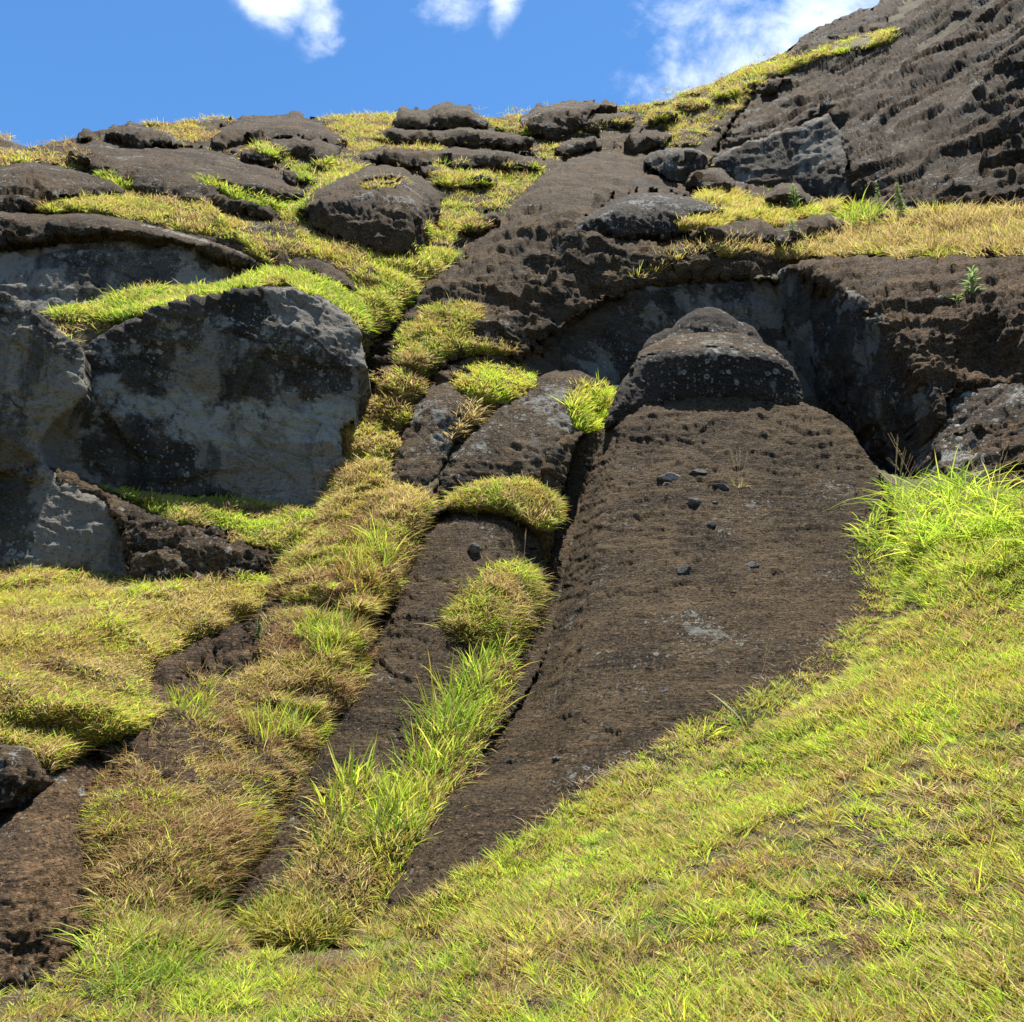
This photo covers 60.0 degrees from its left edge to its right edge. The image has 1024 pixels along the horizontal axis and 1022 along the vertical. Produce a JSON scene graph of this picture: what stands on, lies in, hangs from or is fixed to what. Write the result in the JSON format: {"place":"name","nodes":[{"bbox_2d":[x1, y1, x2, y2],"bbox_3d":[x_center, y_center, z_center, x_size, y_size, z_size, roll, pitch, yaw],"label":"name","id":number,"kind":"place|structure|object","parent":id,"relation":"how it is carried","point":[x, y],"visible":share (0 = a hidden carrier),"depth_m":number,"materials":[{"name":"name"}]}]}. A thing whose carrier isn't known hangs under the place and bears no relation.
{"place":"outdoors","nodes":[
{"label":"outdoors","id":0,"kind":"place"},
{"bbox_2d":[83,594,377,821],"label":"bedrock ridge","id":1,"kind":"structure","parent":0,"point":[224,648],"depth_m":7.74,"materials":[{"name":"stone"}]},
{"bbox_2d":[0,0,878,146],"label":"sky","id":2,"kind":"structure","parent":0,"point":[68,67],"materials":[{"name":"blue"}]},
{"bbox_2d":[0,9,892,279],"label":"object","id":3,"kind":"structure","parent":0,"point":[611,140],"depth_m":29.47,"materials":[{"name":"plant"}]},
{"bbox_2d":[316,108,444,182],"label":"grass","id":4,"kind":"structure","parent":3,"relation":"on","point":[358,120],"depth_m":30.34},
{"bbox_2d":[713,85,730,102],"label":"rock outcrop","id":5,"kind":"object","parent":3,"relation":"on","point":[720,97],"visible":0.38,"depth_m":35.40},
{"bbox_2d":[875,181,882,209],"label":"leafy weed","id":6,"kind":"object","parent":3,"relation":"on","point":[878,192],"visible":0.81,"depth_m":21.93,"materials":[{"name":"green plant"}]},
{"bbox_2d":[0,0,1023,1021],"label":"hillside","id":7,"kind":"structure","parent":0,"point":[84,336],"depth_m":4.23,"materials":[{"name":"plant"}]},
{"bbox_2d":[0,744,54,810],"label":"rock outcrop","id":8,"kind":"object","parent":7,"relation":"on","point":[24,777],"visible":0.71,"depth_m":6.14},
{"bbox_2d":[0,291,94,491],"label":"quarried rock face","id":9,"kind":"object","parent":7,"relation":"on","point":[46,395],"visible":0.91,"depth_m":11.95},
{"bbox_2d":[0,130,99,164],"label":"grass","id":10,"kind":"structure","parent":7,"relation":"on","point":[7,159],"depth_m":22.52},
{"bbox_2d":[0,756,105,994],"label":"rock outcrop","id":11,"kind":"object","parent":7,"relation":"on","point":[41,857],"visible":0.65,"depth_m":5.29,"materials":[{"name":"stone"}]},
{"bbox_2d":[0,158,124,213],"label":"rock outcrop","id":12,"kind":"object","parent":7,"relation":"on","point":[22,183],"visible":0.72,"depth_m":19.06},
{"bbox_2d":[0,465,129,577],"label":"quarried rock face","id":13,"kind":"object","parent":7,"relation":"on","point":[76,528],"visible":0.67,"depth_m":11.64},
{"bbox_2d":[41,763,97,865],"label":"grass","id":14,"kind":"structure","parent":7,"relation":"on","point":[85,856],"depth_m":6.03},
{"bbox_2d":[77,128,93,142],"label":"rock outcrop","id":15,"kind":"object","parent":7,"relation":"on","point":[84,134],"visible":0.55,"depth_m":24.89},
{"bbox_2d":[92,165,134,189],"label":"grass","id":16,"kind":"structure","parent":7,"relation":"on","point":[103,174],"depth_m":20.98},
{"bbox_2d":[0,224,254,318],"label":"quarried rock face","id":17,"kind":"object","parent":7,"relation":"on","point":[38,278],"visible":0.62,"depth_m":16.83},
{"bbox_2d":[0,210,261,271],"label":"rock outcrop","id":18,"kind":"object","parent":7,"relation":"on","point":[21,230],"visible":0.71,"depth_m":17.18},
{"bbox_2d":[0,561,276,773],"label":"grass","id":19,"kind":"structure","parent":7,"relation":"on","point":[81,652],"depth_m":8.84,"materials":[{"name":"plant"}]},
{"bbox_2d":[106,121,177,148],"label":"rock outcrop","id":20,"kind":"object","parent":7,"relation":"on","point":[134,135],"visible":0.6,"depth_m":25.32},
{"bbox_2d":[45,899,249,1018],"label":"tall grass","id":21,"kind":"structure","parent":7,"relation":"on","point":[161,962],"depth_m":4.56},
{"bbox_2d":[62,824,269,956],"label":"grass","id":22,"kind":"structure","parent":7,"relation":"on","point":[125,902],"depth_m":5.43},
{"bbox_2d":[49,468,308,583],"bbox_3d":[-4.644,0.389,12.369,3.892,2.054,2.531,0,-14,0],"label":"rock outcrop","id":23,"kind":"object","parent":7,"relation":"on","point":[159,546],"visible":0.54,"depth_m":11.45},
{"bbox_2d":[139,113,232,142],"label":"grass","id":24,"kind":"structure","parent":7,"relation":"on","point":[188,126],"depth_m":28.12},
{"bbox_2d":[69,137,303,221],"bbox_3d":[-8.876,-8.493,23.696,7.361,6.002,7.139,0,-14,0],"label":"rock outcrop","id":25,"kind":"object","parent":7,"relation":"on","point":[158,169],"visible":0.66,"depth_m":21.83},
{"bbox_2d":[189,171,295,210],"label":"grass","id":26,"kind":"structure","parent":25,"relation":"on","point":[259,199],"depth_m":20.91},
{"bbox_2d":[32,260,384,335],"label":"grass","id":27,"kind":"structure","parent":7,"relation":"on","point":[136,301],"depth_m":15.98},
{"bbox_2d":[98,483,322,550],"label":"grass","id":28,"kind":"structure","parent":7,"relation":"on","point":[269,524],"depth_m":12.47,"materials":[{"name":"living grass"}]},
{"bbox_2d":[59,285,371,507],"bbox_3d":[-4.890,-1.922,15.232,5.049,4.763,3.494,4,-15,-15],"label":"quarried rock face","id":29,"kind":"object","parent":7,"relation":"on","point":[260,392],"visible":0.91,"depth_m":13.70},
{"bbox_2d":[61,594,386,918],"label":"grass","id":30,"kind":"structure","parent":7,"relation":"on","point":[143,805],"depth_m":7.05,"materials":[{"name":"plant"}]},
{"bbox_2d":[158,666,236,725],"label":"tall grass","id":31,"kind":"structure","parent":30,"relation":"on","point":[192,701],"depth_m":8.11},
{"bbox_2d":[253,594,266,639],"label":"leafy weed","id":32,"kind":"object","parent":30,"relation":"on","point":[258,630],"visible":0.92,"depth_m":9.71,"materials":[{"name":"green plant"}]},
{"bbox_2d":[281,589,374,660],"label":"tall grass","id":33,"kind":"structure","parent":30,"relation":"on","point":[337,630],"depth_m":9.60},
{"bbox_2d":[222,526,262,547],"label":"grass","id":34,"kind":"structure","parent":7,"relation":"on","point":[249,540],"depth_m":11.86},
{"bbox_2d":[30,187,458,331],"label":"grass","id":35,"kind":"structure","parent":7,"relation":"on","point":[127,204],"depth_m":18.85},
{"bbox_2d":[241,144,280,165],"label":"rock outcrop","id":36,"kind":"object","parent":7,"relation":"on","point":[251,156],"visible":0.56,"depth_m":25.07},
{"bbox_2d":[212,110,347,150],"bbox_3d":[-7.596,-12.525,31.434,4.601,7.005,9.991,0,-14,0],"label":"rock outcrop","id":37,"kind":"object","parent":7,"relation":"on","point":[291,124],"visible":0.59,"depth_m":28.25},
{"bbox_2d":[231,684,334,742],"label":"tall grass","id":38,"kind":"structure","parent":7,"relation":"on","point":[291,717],"depth_m":8.04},
{"bbox_2d":[284,169,314,186],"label":"rock outcrop","id":39,"kind":"object","parent":7,"relation":"on","point":[291,178],"visible":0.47,"depth_m":23.19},
{"bbox_2d":[244,137,362,226],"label":"grass","id":40,"kind":"structure","parent":7,"relation":"on","point":[315,173],"depth_m":24.93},
{"bbox_2d":[265,136,343,171],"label":"rock outcrop","id":41,"kind":"object","parent":7,"relation":"on","point":[300,148],"visible":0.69,"depth_m":26.23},
{"bbox_2d":[289,259,357,290],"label":"rock outcrop","id":42,"kind":"object","parent":7,"relation":"on","point":[319,267],"visible":0.38,"depth_m":17.58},
{"bbox_2d":[221,762,439,954],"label":"tall grass","id":43,"kind":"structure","parent":7,"relation":"on","point":[299,915],"depth_m":6.03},
{"bbox_2d":[276,730,399,871],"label":"tall grass","id":44,"kind":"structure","parent":7,"relation":"on","point":[343,782],"depth_m":7.20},
{"bbox_2d":[262,448,445,621],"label":"grass","id":45,"kind":"structure","parent":7,"relation":"on","point":[353,491],"depth_m":11.77,"materials":[{"name":"plant"}]},
{"bbox_2d":[298,165,442,257],"bbox_3d":[-3.649,-8.094,24.213,3.627,7.465,8.754,0,-14,0],"label":"rock outcrop","id":46,"kind":"object","parent":7,"relation":"on","point":[389,221],"visible":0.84,"depth_m":20.11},
{"bbox_2d":[353,170,413,188],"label":"grass","id":47,"kind":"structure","parent":46,"relation":"on","point":[364,186],"depth_m":21.55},
{"bbox_2d":[340,417,402,461],"bbox_3d":[-2.411,-1.145,15.040,1.470,1.451,2.095,0,-14,0],"label":"grass tussock","id":48,"kind":"object","parent":7,"relation":"on","point":[366,436],"depth_m":14.41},
{"bbox_2d":[326,507,430,593],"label":"tall grass","id":49,"kind":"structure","parent":7,"relation":"on","point":[359,548],"depth_m":11.23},
{"bbox_2d":[218,512,544,953],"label":"bedrock ridge","id":50,"kind":"structure","parent":7,"relation":"on","point":[407,640],"depth_m":9.42,"materials":[{"name":"stone"}]},
{"bbox_2d":[468,542,481,553],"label":"stone","id":51,"kind":"object","parent":50,"relation":"on","point":[474,547],"visible":0.95,"depth_m":11.87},
{"bbox_2d":[304,241,463,333],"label":"grass","id":52,"kind":"structure","parent":7,"relation":"on","point":[401,308],"depth_m":18.31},
{"bbox_2d":[362,388,417,432],"bbox_3d":[-2.124,-1.738,15.722,1.533,1.314,1.498,-6,-15,23],"label":"grass tussock","id":53,"kind":"object","parent":7,"relation":"on","point":[394,411],"depth_m":15.26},
{"bbox_2d":[369,359,433,402],"bbox_3d":[-2.023,-2.360,16.225,1.497,1.285,1.692,-6,-15,22],"label":"grass tussock","id":54,"kind":"object","parent":7,"relation":"on","point":[408,385],"depth_m":15.68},
{"bbox_2d":[21,51,835,356],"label":"grass","id":55,"kind":"structure","parent":7,"relation":"on","point":[109,325],"depth_m":23.50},
{"bbox_2d":[327,611,536,874],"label":"tall grass","id":56,"kind":"structure","parent":7,"relation":"on","point":[461,717],"depth_m":8.12,"materials":[{"name":"plant"}]},
{"bbox_2d":[392,101,488,130],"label":"rock outcrop","id":57,"kind":"object","parent":7,"relation":"on","point":[443,116],"visible":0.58,"depth_m":32.18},
{"bbox_2d":[360,145,543,172],"bbox_3d":[-1.952,-11.291,29.496,6.032,3.230,4.787,0,-14,0],"label":"rock outcrop","id":58,"kind":"object","parent":7,"relation":"on","point":[404,158],"visible":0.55,"depth_m":27.69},
{"bbox_2d":[373,124,533,150],"bbox_3d":[-2.096,-13.060,32.134,5.860,3.215,4.360,2,-14,-9],"label":"rock outcrop","id":59,"kind":"object","parent":7,"relation":"on","point":[459,136],"visible":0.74,"depth_m":30.24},
{"bbox_2d":[391,354,525,488],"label":"bedrock ridge","id":60,"kind":"structure","parent":7,"relation":"on","point":[425,449],"depth_m":14.59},
{"bbox_2d":[450,355,541,405],"bbox_3d":[-0.207,-2.463,16.761,2.660,1.696,1.814,10,-17,-35],"label":"grass tussock","id":61,"kind":"object","parent":60,"relation":"on","point":[507,387],"depth_m":16.03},
{"bbox_2d":[420,164,496,189],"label":"rock outcrop","id":62,"kind":"object","parent":7,"relation":"on","point":[431,168],"visible":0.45,"depth_m":25.68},
{"bbox_2d":[442,385,498,441],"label":"grass","id":63,"kind":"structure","parent":7,"relation":"on","point":[469,415],"depth_m":15.13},
{"bbox_2d":[459,212,500,236],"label":"rock outcrop","id":64,"kind":"object","parent":7,"relation":"on","point":[490,216],"visible":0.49,"depth_m":22.18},
{"bbox_2d":[423,156,547,243],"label":"grass","id":65,"kind":"structure","parent":7,"relation":"on","point":[448,176],"depth_m":25.16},
{"bbox_2d":[417,531,562,655],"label":"grass","id":66,"kind":"structure","parent":7,"relation":"on","point":[495,599],"depth_m":10.80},
{"bbox_2d":[480,113,530,135],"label":"grass","id":67,"kind":"structure","parent":7,"relation":"on","point":[493,121],"depth_m":33.79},
{"bbox_2d":[435,370,604,508],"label":"bedrock ridge","id":68,"kind":"structure","parent":7,"relation":"on","point":[524,434],"depth_m":14.61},
{"bbox_2d":[438,470,573,533],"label":"grass","id":69,"kind":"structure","parent":68,"relation":"on","point":[535,506],"depth_m":13.09,"materials":[{"name":"living grass"}]},
{"bbox_2d":[549,367,617,433],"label":"grass","id":70,"kind":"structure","parent":68,"relation":"on","point":[595,407],"depth_m":16.13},
{"bbox_2d":[524,430,591,585],"bbox_3d":[0.790,-0.076,14.755,0.924,3.354,3.757,-5,-15,19],"label":"rock outcrop","id":71,"kind":"object","parent":7,"relation":"on","point":[555,470],"visible":0.51,"depth_m":13.83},
{"bbox_2d":[519,99,617,141],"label":"rock outcrop","id":72,"kind":"object","parent":7,"relation":"on","point":[553,122],"visible":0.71,"depth_m":32.94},
{"bbox_2d":[555,136,601,158],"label":"rock outcrop","id":73,"kind":"object","parent":7,"relation":"on","point":[571,147],"visible":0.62,"depth_m":30.82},
{"bbox_2d":[365,151,794,395],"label":"bedrock ridge","id":74,"kind":"structure","parent":7,"relation":"on","point":[526,275],"depth_m":19.74,"materials":[{"name":"stone"}]},
{"bbox_2d":[387,338,443,376],"bbox_3d":[-1.842,-2.860,16.768,1.258,1.342,1.997,0,-14,0],"label":"grass tussock","id":75,"kind":"object","parent":74,"relation":"on","point":[422,360],"depth_m":16.14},
{"bbox_2d":[389,294,530,377],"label":"grass","id":76,"kind":"structure","parent":74,"relation":"on","point":[447,341],"depth_m":17.14,"materials":[{"name":"living grass"}]},
{"bbox_2d":[582,110,634,134],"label":"rock outcrop","id":77,"kind":"object","parent":7,"relation":"on","point":[597,119],"visible":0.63,"depth_m":34.04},
{"bbox_2d":[379,307,896,943],"bbox_3d":[2.481,-0.617,11.842,5.405,9.590,12.339,-4,-14,14],"label":"stone statue","id":78,"kind":"object","parent":7,"relation":"on","point":[631,627],"visible":0.84,"depth_m":11.04,"materials":[{"name":"stone"}]},
{"bbox_2d":[657,472,679,480],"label":"stone","id":79,"kind":"object","parent":78,"relation":"on","point":[668,476],"visible":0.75,"depth_m":13.34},
{"bbox_2d":[676,565,690,574],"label":"stone","id":80,"kind":"object","parent":78,"relation":"on","point":[683,570],"visible":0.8,"depth_m":11.05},
{"bbox_2d":[498,574,882,851],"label":"grass","id":81,"kind":"structure","parent":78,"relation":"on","point":[611,766],"depth_m":7.18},
{"bbox_2d":[685,498,702,506],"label":"stone","id":82,"kind":"object","parent":78,"relation":"on","point":[693,502],"visible":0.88,"depth_m":12.63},
{"bbox_2d":[689,469,706,474],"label":"stone","id":83,"kind":"object","parent":78,"relation":"on","point":[699,471],"visible":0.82,"depth_m":13.37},
{"bbox_2d":[682,719,731,737],"bbox_3d":[1.645,1.771,7.241,0.485,0.190,0.656,0,-14,0],"label":"grass tuft","id":84,"kind":"object","parent":78,"relation":"on","point":[718,732],"visible":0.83,"depth_m":7.36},
{"bbox_2d":[706,521,715,527],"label":"stone","id":85,"kind":"object","parent":78,"relation":"on","point":[711,524],"visible":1,"depth_m":12.11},
{"bbox_2d":[712,483,729,489],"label":"stone","id":86,"kind":"object","parent":78,"relation":"on","point":[721,486],"visible":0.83,"depth_m":12.98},
{"bbox_2d":[730,447,747,487],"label":"grass tuft","id":87,"kind":"object","parent":78,"relation":"on","point":[739,465],"visible":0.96,"depth_m":13.19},
{"bbox_2d":[745,561,758,567],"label":"stone","id":88,"kind":"object","parent":78,"relation":"on","point":[752,564],"visible":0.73,"depth_m":11.07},
{"bbox_2d":[559,192,725,243],"bbox_3d":[3.878,-7.582,23.475,3.802,5.150,8.173,-8,-16,30],"label":"rock outcrop","id":89,"kind":"object","parent":7,"relation":"on","point":[650,216],"visible":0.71,"depth_m":21.16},
{"bbox_2d":[535,72,756,160],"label":"grass","id":90,"kind":"structure","parent":7,"relation":"on","point":[708,88],"depth_m":34.92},
{"bbox_2d":[624,130,671,154],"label":"rock outcrop","id":91,"kind":"object","parent":7,"relation":"on","point":[645,141],"visible":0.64,"depth_m":31.39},
{"bbox_2d":[648,109,677,126],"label":"rock outcrop","id":92,"kind":"object","parent":7,"relation":"on","point":[661,121],"visible":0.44,"depth_m":34.21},
{"bbox_2d":[522,279,818,408],"bbox_3d":[3.348,-3.260,19.625,7.146,4.924,2.786,2,-14,-8],"label":"quarried rock face","id":93,"kind":"object","parent":7,"relation":"on","point":[608,338],"visible":0.34,"depth_m":19.37},
{"bbox_2d":[643,147,707,185],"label":"rock outcrop","id":94,"kind":"object","parent":7,"relation":"on","point":[677,165],"visible":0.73,"depth_m":27.47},
{"bbox_2d":[674,93,709,112],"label":"rock outcrop","id":95,"kind":"object","parent":7,"relation":"on","point":[707,105],"visible":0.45,"depth_m":35.06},
{"bbox_2d":[685,167,734,191],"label":"rock outcrop","id":96,"kind":"object","parent":7,"relation":"on","point":[709,177],"visible":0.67,"depth_m":25.74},
{"bbox_2d":[698,120,722,135],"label":"rock outcrop","id":97,"kind":"object","parent":7,"relation":"on","point":[719,125],"visible":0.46,"depth_m":32.89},
{"bbox_2d":[688,216,793,246],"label":"rock outcrop","id":98,"kind":"object","parent":7,"relation":"on","point":[767,230],"visible":0.38,"depth_m":21.04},
{"bbox_2d":[703,634,783,728],"bbox_3d":[1.917,1.533,7.819,0.771,0.829,1.034,0,-14,0],"label":"grass tuft","id":99,"kind":"object","parent":7,"relation":"on","point":[741,719],"visible":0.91,"depth_m":7.52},
{"bbox_2d":[674,185,848,232],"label":"grass","id":100,"kind":"structure","parent":7,"relation":"on","point":[732,204],"depth_m":23.26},
{"bbox_2d":[786,184,801,208],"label":"leafy weed","id":101,"kind":"object","parent":100,"relation":"on","point":[794,203],"visible":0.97,"depth_m":23.50,"materials":[{"name":"green plant"}]},
{"bbox_2d":[743,76,791,97],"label":"rock outcrop","id":102,"kind":"object","parent":7,"relation":"on","point":[770,87],"visible":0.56,"depth_m":34.74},
{"bbox_2d":[709,113,851,205],"bbox_3d":[8.875,-10.300,29.135,2.543,4.952,6.034,13,-19,-41],"label":"quarried rock face","id":103,"kind":"object","parent":7,"relation":"on","point":[796,152],"visible":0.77,"depth_m":28.38},
{"bbox_2d":[764,182,812,206],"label":"rock outcrop","id":104,"kind":"object","parent":7,"relation":"on","point":[780,192],"visible":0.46,"depth_m":23.84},
{"bbox_2d":[773,212,848,248],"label":"rock outcrop","id":105,"kind":"object","parent":7,"relation":"on","point":[816,223],"visible":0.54,"depth_m":21.43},
{"bbox_2d":[629,193,1023,280],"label":"grass","id":106,"kind":"structure","parent":7,"relation":"on","point":[932,232],"depth_m":19.61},
{"bbox_2d":[893,182,906,216],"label":"leafy weed","id":107,"kind":"object","parent":106,"relation":"on","point":[899,204],"visible":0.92,"depth_m":20.91,"materials":[{"name":"green plant"}]},
{"bbox_2d":[775,265,949,476],"bbox_3d":[6.516,-2.857,16.979,0.839,6.500,7.361,1,-14,-4],"label":"quarried rock face","id":108,"kind":"object","parent":7,"relation":"on","point":[838,353],"visible":0.73,"depth_m":16.65},
{"bbox_2d":[823,183,901,226],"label":"grass","id":109,"kind":"structure","parent":7,"relation":"on","point":[852,207],"depth_m":22.35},
{"bbox_2d":[714,0,1023,210],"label":"rock cliff","id":110,"kind":"structure","parent":7,"relation":"on","point":[941,120],"depth_m":26.81,"materials":[{"name":"stone"}]},
{"bbox_2d":[717,25,900,96],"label":"grass","id":111,"kind":"structure","parent":110,"relation":"on","point":[763,73],"depth_m":35.72,"materials":[{"name":"living grass"}]},
{"bbox_2d":[844,434,957,505],"bbox_3d":[5.283,-0.641,11.589,1.534,1.563,2.577,-13,-19,43],"label":"grass tuft","id":112,"kind":"object","parent":7,"relation":"on","point":[895,473],"visible":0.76,"depth_m":12.85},
{"bbox_2d":[782,247,1023,492],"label":"rock cliff","id":113,"kind":"structure","parent":7,"relation":"on","point":[971,342],"depth_m":14.71,"materials":[{"name":"stone"}]},
{"bbox_2d":[959,265,984,294],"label":"leafy weed","id":114,"kind":"object","parent":113,"relation":"on","point":[971,289],"visible":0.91,"depth_m":15.25,"materials":[{"name":"green plant"}]},
{"bbox_2d":[818,432,1023,614],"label":"tall grass","id":115,"kind":"structure","parent":7,"relation":"on","point":[971,514],"depth_m":8.18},
{"bbox_2d":[909,383,1023,485],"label":"rock outcrop","id":116,"kind":"object","parent":7,"relation":"on","point":[997,405],"visible":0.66,"depth_m":12.74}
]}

